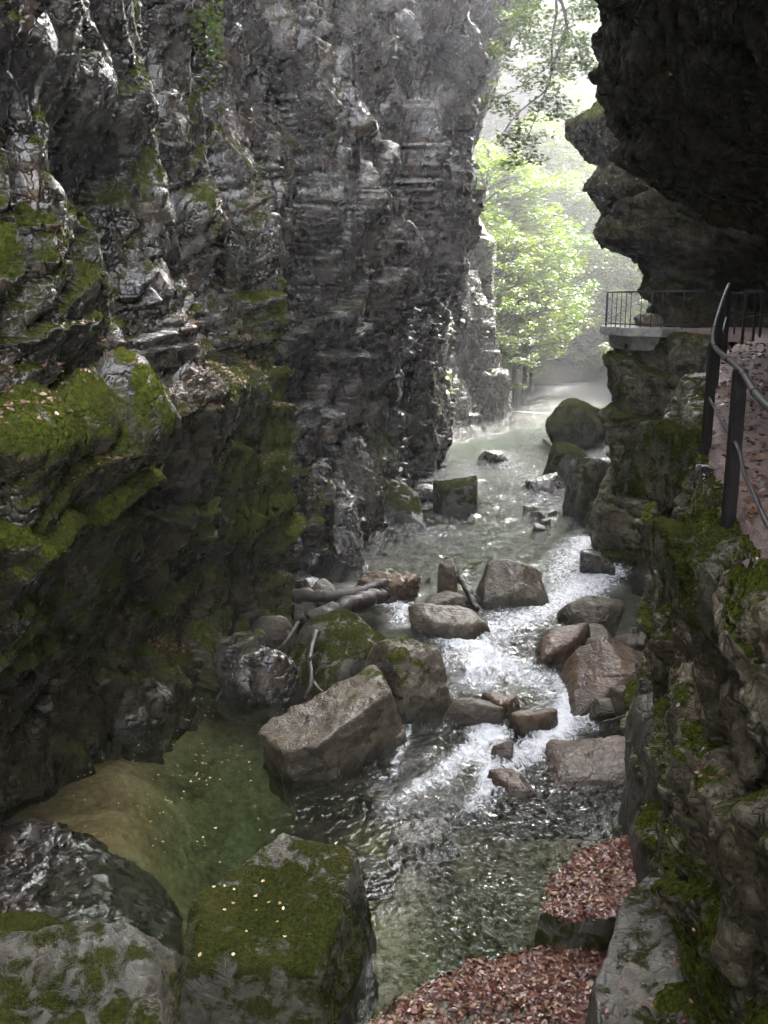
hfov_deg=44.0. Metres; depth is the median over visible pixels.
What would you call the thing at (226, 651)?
dark boulder
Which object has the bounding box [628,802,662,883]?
wall ledge
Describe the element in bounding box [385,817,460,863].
sunken slab
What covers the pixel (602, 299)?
pale tree
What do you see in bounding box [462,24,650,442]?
hillside
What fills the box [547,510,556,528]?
stone
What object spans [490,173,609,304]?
beech tree
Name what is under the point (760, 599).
wall moss
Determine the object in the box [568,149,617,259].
beech tree
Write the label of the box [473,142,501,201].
beech tree
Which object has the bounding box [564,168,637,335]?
beech tree
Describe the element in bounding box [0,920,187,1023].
mossy boulder
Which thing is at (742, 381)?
path railing
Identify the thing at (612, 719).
driftwood stick
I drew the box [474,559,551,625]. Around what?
pyramid boulder
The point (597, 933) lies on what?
leafy ledge
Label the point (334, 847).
moss
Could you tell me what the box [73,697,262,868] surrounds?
floating leaves
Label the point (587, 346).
bank bush
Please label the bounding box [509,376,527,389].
hanging shrub
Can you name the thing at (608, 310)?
pale tree
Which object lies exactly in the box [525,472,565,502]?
boulder
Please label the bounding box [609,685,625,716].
rubble stone
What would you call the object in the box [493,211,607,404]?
beech tree
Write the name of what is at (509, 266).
hanging shrub
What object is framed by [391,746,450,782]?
sunken slab
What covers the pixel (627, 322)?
pale tree
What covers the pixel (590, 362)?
bank bush
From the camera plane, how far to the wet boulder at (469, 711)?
17.48 m
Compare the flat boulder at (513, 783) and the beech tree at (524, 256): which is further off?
the beech tree at (524, 256)
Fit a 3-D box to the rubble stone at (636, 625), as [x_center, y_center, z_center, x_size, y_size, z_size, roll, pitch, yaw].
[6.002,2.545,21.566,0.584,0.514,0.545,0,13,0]
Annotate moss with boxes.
[0,0,307,743]
[0,419,741,1023]
[612,389,767,1023]
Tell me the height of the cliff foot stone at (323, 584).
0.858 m
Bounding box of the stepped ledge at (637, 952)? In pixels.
[585,870,691,1023]
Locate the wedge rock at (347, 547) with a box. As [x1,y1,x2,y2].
[328,499,367,582]
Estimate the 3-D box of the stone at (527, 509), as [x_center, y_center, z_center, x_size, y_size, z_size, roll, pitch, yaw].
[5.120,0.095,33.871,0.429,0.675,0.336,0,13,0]
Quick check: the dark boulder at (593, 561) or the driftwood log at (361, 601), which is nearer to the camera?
the driftwood log at (361, 601)
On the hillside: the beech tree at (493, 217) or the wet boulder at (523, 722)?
the beech tree at (493, 217)
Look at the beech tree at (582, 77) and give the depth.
101.61 m
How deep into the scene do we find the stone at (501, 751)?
16.41 m
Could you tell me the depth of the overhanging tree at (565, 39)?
37.41 m
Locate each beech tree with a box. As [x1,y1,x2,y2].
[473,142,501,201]
[473,150,575,317]
[476,151,597,288]
[479,112,599,250]
[481,202,531,311]
[488,230,593,368]
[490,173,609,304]
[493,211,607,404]
[494,232,582,411]
[494,274,529,364]
[495,259,577,408]
[504,78,596,208]
[507,257,564,352]
[518,221,592,395]
[522,199,601,288]
[528,54,598,174]
[531,169,629,324]
[559,165,637,297]
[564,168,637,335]
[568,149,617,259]
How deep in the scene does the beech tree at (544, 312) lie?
77.67 m
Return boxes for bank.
[385,949,606,1023]
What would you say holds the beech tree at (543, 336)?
on the hillside
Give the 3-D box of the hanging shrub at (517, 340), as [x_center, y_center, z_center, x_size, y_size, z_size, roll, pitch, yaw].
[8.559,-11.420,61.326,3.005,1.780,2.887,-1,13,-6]
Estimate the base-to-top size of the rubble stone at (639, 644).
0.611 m
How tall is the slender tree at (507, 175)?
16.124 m
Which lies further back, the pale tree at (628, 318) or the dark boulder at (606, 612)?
the pale tree at (628, 318)
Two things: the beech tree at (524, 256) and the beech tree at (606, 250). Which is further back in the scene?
the beech tree at (606, 250)
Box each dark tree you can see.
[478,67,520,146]
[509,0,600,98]
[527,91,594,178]
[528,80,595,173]
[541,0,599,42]
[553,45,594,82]
[628,263,650,312]
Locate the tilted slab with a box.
[384,478,426,535]
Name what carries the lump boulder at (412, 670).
on the river
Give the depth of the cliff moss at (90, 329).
16.18 m
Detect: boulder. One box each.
[0,910,62,931]
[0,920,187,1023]
[177,833,378,1023]
[211,628,265,688]
[213,645,301,726]
[258,665,403,822]
[283,609,385,707]
[355,569,421,615]
[363,637,450,736]
[408,603,495,653]
[413,483,432,508]
[425,591,491,625]
[432,475,477,525]
[437,697,503,748]
[474,450,510,470]
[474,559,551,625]
[481,692,521,732]
[487,768,547,824]
[508,708,557,755]
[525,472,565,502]
[529,623,590,681]
[542,442,586,485]
[545,398,604,457]
[548,595,624,636]
[550,637,643,737]
[562,457,608,529]
[578,549,615,588]
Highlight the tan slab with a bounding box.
[513,735,625,841]
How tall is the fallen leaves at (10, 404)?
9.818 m
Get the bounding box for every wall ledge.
[618,691,659,835]
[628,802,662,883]
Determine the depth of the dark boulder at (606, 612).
22.05 m
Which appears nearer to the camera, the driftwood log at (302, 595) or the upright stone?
the driftwood log at (302, 595)
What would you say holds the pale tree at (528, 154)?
on the hillside
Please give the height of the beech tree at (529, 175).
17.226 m
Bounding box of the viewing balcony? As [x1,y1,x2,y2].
[600,325,679,350]
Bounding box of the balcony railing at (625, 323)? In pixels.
[605,290,705,329]
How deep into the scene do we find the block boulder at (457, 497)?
33.60 m
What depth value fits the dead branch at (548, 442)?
48.50 m
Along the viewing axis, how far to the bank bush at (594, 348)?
90.39 m
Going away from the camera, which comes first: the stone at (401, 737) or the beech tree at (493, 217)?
the stone at (401, 737)
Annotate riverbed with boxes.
[0,406,641,1023]
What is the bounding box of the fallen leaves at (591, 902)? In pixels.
[365,834,638,1023]
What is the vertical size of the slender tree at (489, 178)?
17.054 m
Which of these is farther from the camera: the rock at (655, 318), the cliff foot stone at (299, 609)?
the rock at (655, 318)
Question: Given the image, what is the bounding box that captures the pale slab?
[585,623,612,644]
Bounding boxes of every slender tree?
[474,139,532,298]
[486,170,542,260]
[496,162,562,367]
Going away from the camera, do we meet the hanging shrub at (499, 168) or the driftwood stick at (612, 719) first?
the driftwood stick at (612, 719)
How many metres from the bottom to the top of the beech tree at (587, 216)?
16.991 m
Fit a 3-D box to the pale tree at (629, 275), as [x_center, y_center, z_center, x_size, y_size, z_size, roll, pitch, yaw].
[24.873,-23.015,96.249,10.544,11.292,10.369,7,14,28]
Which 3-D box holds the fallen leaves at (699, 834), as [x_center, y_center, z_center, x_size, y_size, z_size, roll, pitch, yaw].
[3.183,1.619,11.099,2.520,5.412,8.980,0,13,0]
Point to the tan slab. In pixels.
(594, 763)
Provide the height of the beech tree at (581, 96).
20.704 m
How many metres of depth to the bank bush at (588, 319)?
92.50 m
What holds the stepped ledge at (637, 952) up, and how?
attached to the cliff at (666, 133)
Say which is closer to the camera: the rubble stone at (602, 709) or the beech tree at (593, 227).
the rubble stone at (602, 709)
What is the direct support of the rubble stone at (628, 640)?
on the river
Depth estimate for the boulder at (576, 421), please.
48.34 m
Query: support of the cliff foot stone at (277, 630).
on the river
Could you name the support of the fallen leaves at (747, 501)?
on the path
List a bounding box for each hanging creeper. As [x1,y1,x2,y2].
[184,0,225,91]
[224,231,254,283]
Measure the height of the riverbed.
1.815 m
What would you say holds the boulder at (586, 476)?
on the river
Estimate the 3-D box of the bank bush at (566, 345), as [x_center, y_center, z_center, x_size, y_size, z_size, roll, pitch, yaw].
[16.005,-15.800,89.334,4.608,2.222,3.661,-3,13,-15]
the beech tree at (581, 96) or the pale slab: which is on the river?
the pale slab
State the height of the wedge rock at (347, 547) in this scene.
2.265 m
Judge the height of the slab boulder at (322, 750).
1.977 m
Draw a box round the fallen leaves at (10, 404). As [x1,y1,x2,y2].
[0,308,311,909]
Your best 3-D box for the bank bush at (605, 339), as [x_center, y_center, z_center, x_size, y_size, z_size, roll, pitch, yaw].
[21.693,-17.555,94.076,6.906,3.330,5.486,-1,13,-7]
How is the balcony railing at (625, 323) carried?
on the viewing balcony
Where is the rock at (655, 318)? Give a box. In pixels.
[633,313,663,326]
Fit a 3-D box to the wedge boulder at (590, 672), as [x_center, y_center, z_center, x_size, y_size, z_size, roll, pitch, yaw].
[4.380,3.352,18.548,2.055,1.549,2.006,0,13,0]
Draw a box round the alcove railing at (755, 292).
[711,290,764,344]
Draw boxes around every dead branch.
[302,629,323,700]
[543,438,587,457]
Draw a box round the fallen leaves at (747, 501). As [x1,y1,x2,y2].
[709,342,767,538]
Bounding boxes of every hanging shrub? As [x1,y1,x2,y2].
[481,148,524,173]
[484,244,539,273]
[488,222,527,248]
[490,274,527,297]
[494,284,541,314]
[498,321,538,349]
[501,343,540,368]
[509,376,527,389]
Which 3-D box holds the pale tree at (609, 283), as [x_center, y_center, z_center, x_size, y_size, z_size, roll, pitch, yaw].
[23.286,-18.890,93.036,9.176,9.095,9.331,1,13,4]
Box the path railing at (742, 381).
[700,283,767,529]
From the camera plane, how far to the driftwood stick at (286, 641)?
19.76 m
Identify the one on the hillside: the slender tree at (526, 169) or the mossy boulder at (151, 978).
the slender tree at (526, 169)
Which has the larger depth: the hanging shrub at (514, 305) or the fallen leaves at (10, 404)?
the hanging shrub at (514, 305)
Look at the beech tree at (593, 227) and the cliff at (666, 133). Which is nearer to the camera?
the cliff at (666, 133)
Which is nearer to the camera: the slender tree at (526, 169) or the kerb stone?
the kerb stone
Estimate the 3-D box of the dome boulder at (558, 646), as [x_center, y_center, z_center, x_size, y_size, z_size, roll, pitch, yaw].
[3.847,2.988,20.395,1.549,1.086,1.294,0,13,0]
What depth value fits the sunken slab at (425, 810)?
15.35 m
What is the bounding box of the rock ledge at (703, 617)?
[651,517,741,646]
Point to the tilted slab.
(402, 503)
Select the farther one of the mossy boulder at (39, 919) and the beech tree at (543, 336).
the beech tree at (543, 336)
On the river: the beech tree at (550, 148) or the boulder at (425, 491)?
the boulder at (425, 491)
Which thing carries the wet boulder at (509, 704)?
on the river
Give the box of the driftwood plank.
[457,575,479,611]
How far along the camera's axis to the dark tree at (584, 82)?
102.60 m
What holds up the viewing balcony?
attached to the cliff at (666, 133)
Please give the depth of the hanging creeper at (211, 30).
17.42 m
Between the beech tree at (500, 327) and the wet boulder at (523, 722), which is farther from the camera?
the beech tree at (500, 327)
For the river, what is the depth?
19.28 m
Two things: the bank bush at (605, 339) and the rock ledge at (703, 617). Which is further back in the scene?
the bank bush at (605, 339)
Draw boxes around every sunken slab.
[344,846,394,900]
[356,769,486,828]
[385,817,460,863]
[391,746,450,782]
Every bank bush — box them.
[545,343,580,355]
[548,335,598,363]
[563,342,608,370]
[564,325,604,351]
[568,329,591,343]
[568,330,610,360]
[570,299,609,330]
[575,323,608,348]
[578,337,606,366]
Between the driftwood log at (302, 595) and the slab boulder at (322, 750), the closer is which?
the slab boulder at (322, 750)
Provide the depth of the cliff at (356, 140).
18.81 m
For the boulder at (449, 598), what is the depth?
22.92 m
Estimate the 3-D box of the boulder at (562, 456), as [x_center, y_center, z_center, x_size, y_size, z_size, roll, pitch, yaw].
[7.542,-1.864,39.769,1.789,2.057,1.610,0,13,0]
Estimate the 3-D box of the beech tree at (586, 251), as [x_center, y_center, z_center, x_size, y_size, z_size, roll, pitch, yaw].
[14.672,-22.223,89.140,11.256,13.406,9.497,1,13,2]
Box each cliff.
[0,0,541,821]
[564,0,767,1023]
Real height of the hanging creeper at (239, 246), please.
1.092 m
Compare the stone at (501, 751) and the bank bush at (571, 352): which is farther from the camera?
the bank bush at (571, 352)
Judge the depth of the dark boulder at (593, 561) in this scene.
26.00 m
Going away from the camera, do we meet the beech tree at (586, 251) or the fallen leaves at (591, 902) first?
the fallen leaves at (591, 902)
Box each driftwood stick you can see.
[277,621,299,650]
[603,714,624,722]
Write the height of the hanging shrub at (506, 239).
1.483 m
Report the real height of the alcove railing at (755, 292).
1.020 m
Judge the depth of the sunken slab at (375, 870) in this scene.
13.67 m
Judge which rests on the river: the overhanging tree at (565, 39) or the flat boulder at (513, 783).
the flat boulder at (513, 783)
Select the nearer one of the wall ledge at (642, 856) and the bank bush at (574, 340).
the wall ledge at (642, 856)
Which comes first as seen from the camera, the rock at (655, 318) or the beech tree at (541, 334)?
the rock at (655, 318)
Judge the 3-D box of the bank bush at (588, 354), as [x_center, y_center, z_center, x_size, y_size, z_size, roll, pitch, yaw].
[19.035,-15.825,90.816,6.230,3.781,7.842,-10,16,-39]
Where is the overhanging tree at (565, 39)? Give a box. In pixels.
[479,0,599,171]
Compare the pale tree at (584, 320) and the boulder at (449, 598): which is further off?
the pale tree at (584, 320)
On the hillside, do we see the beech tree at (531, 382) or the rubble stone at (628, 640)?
the beech tree at (531, 382)
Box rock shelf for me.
[0,818,182,950]
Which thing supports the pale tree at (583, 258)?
on the hillside
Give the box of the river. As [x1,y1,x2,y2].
[14,378,649,1023]
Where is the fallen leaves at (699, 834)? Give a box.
[601,395,761,1023]
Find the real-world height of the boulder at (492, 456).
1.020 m
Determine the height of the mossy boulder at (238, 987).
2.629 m
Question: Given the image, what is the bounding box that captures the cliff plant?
[260,341,277,362]
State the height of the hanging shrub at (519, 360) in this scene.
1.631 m
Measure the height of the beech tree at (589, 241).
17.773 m
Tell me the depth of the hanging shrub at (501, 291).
58.65 m
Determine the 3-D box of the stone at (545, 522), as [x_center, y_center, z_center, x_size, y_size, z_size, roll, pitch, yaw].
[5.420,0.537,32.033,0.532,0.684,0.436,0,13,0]
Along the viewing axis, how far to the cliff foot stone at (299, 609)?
23.25 m
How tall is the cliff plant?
0.526 m
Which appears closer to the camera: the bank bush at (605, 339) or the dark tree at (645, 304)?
the dark tree at (645, 304)
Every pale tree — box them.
[499,146,560,174]
[508,209,592,275]
[552,238,604,304]
[558,291,604,345]
[570,285,646,371]
[581,293,640,332]
[589,271,645,324]
[593,247,640,316]
[596,313,639,353]
[617,312,638,324]
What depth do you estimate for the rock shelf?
13.16 m
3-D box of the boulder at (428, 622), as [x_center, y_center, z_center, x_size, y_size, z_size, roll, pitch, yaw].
[1.553,2.744,21.681,2.008,1.233,1.337,0,13,0]
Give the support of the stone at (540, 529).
on the river
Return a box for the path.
[678,327,767,567]
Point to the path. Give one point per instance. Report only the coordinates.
(757, 533)
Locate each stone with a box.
[250,616,296,651]
[293,589,316,626]
[312,578,335,591]
[396,729,407,750]
[437,558,457,592]
[487,740,512,768]
[522,505,533,522]
[528,511,545,528]
[531,523,546,542]
[539,518,551,535]
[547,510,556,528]
[588,696,616,722]
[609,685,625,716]
[616,634,637,648]
[634,622,639,631]
[635,632,645,651]
[693,464,715,486]
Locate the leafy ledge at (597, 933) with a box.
[533,842,629,952]
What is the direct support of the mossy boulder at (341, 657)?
on the river
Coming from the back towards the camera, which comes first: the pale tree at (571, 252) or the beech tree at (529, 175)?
the pale tree at (571, 252)
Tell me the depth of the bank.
10.15 m
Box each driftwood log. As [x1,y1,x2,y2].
[290,579,387,603]
[300,588,389,627]
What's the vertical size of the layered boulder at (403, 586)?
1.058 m
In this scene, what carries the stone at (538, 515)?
on the river
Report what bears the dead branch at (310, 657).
on the slab boulder at (322, 750)
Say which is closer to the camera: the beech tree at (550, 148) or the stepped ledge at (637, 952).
the stepped ledge at (637, 952)
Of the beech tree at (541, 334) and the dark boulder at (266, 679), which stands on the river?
the dark boulder at (266, 679)

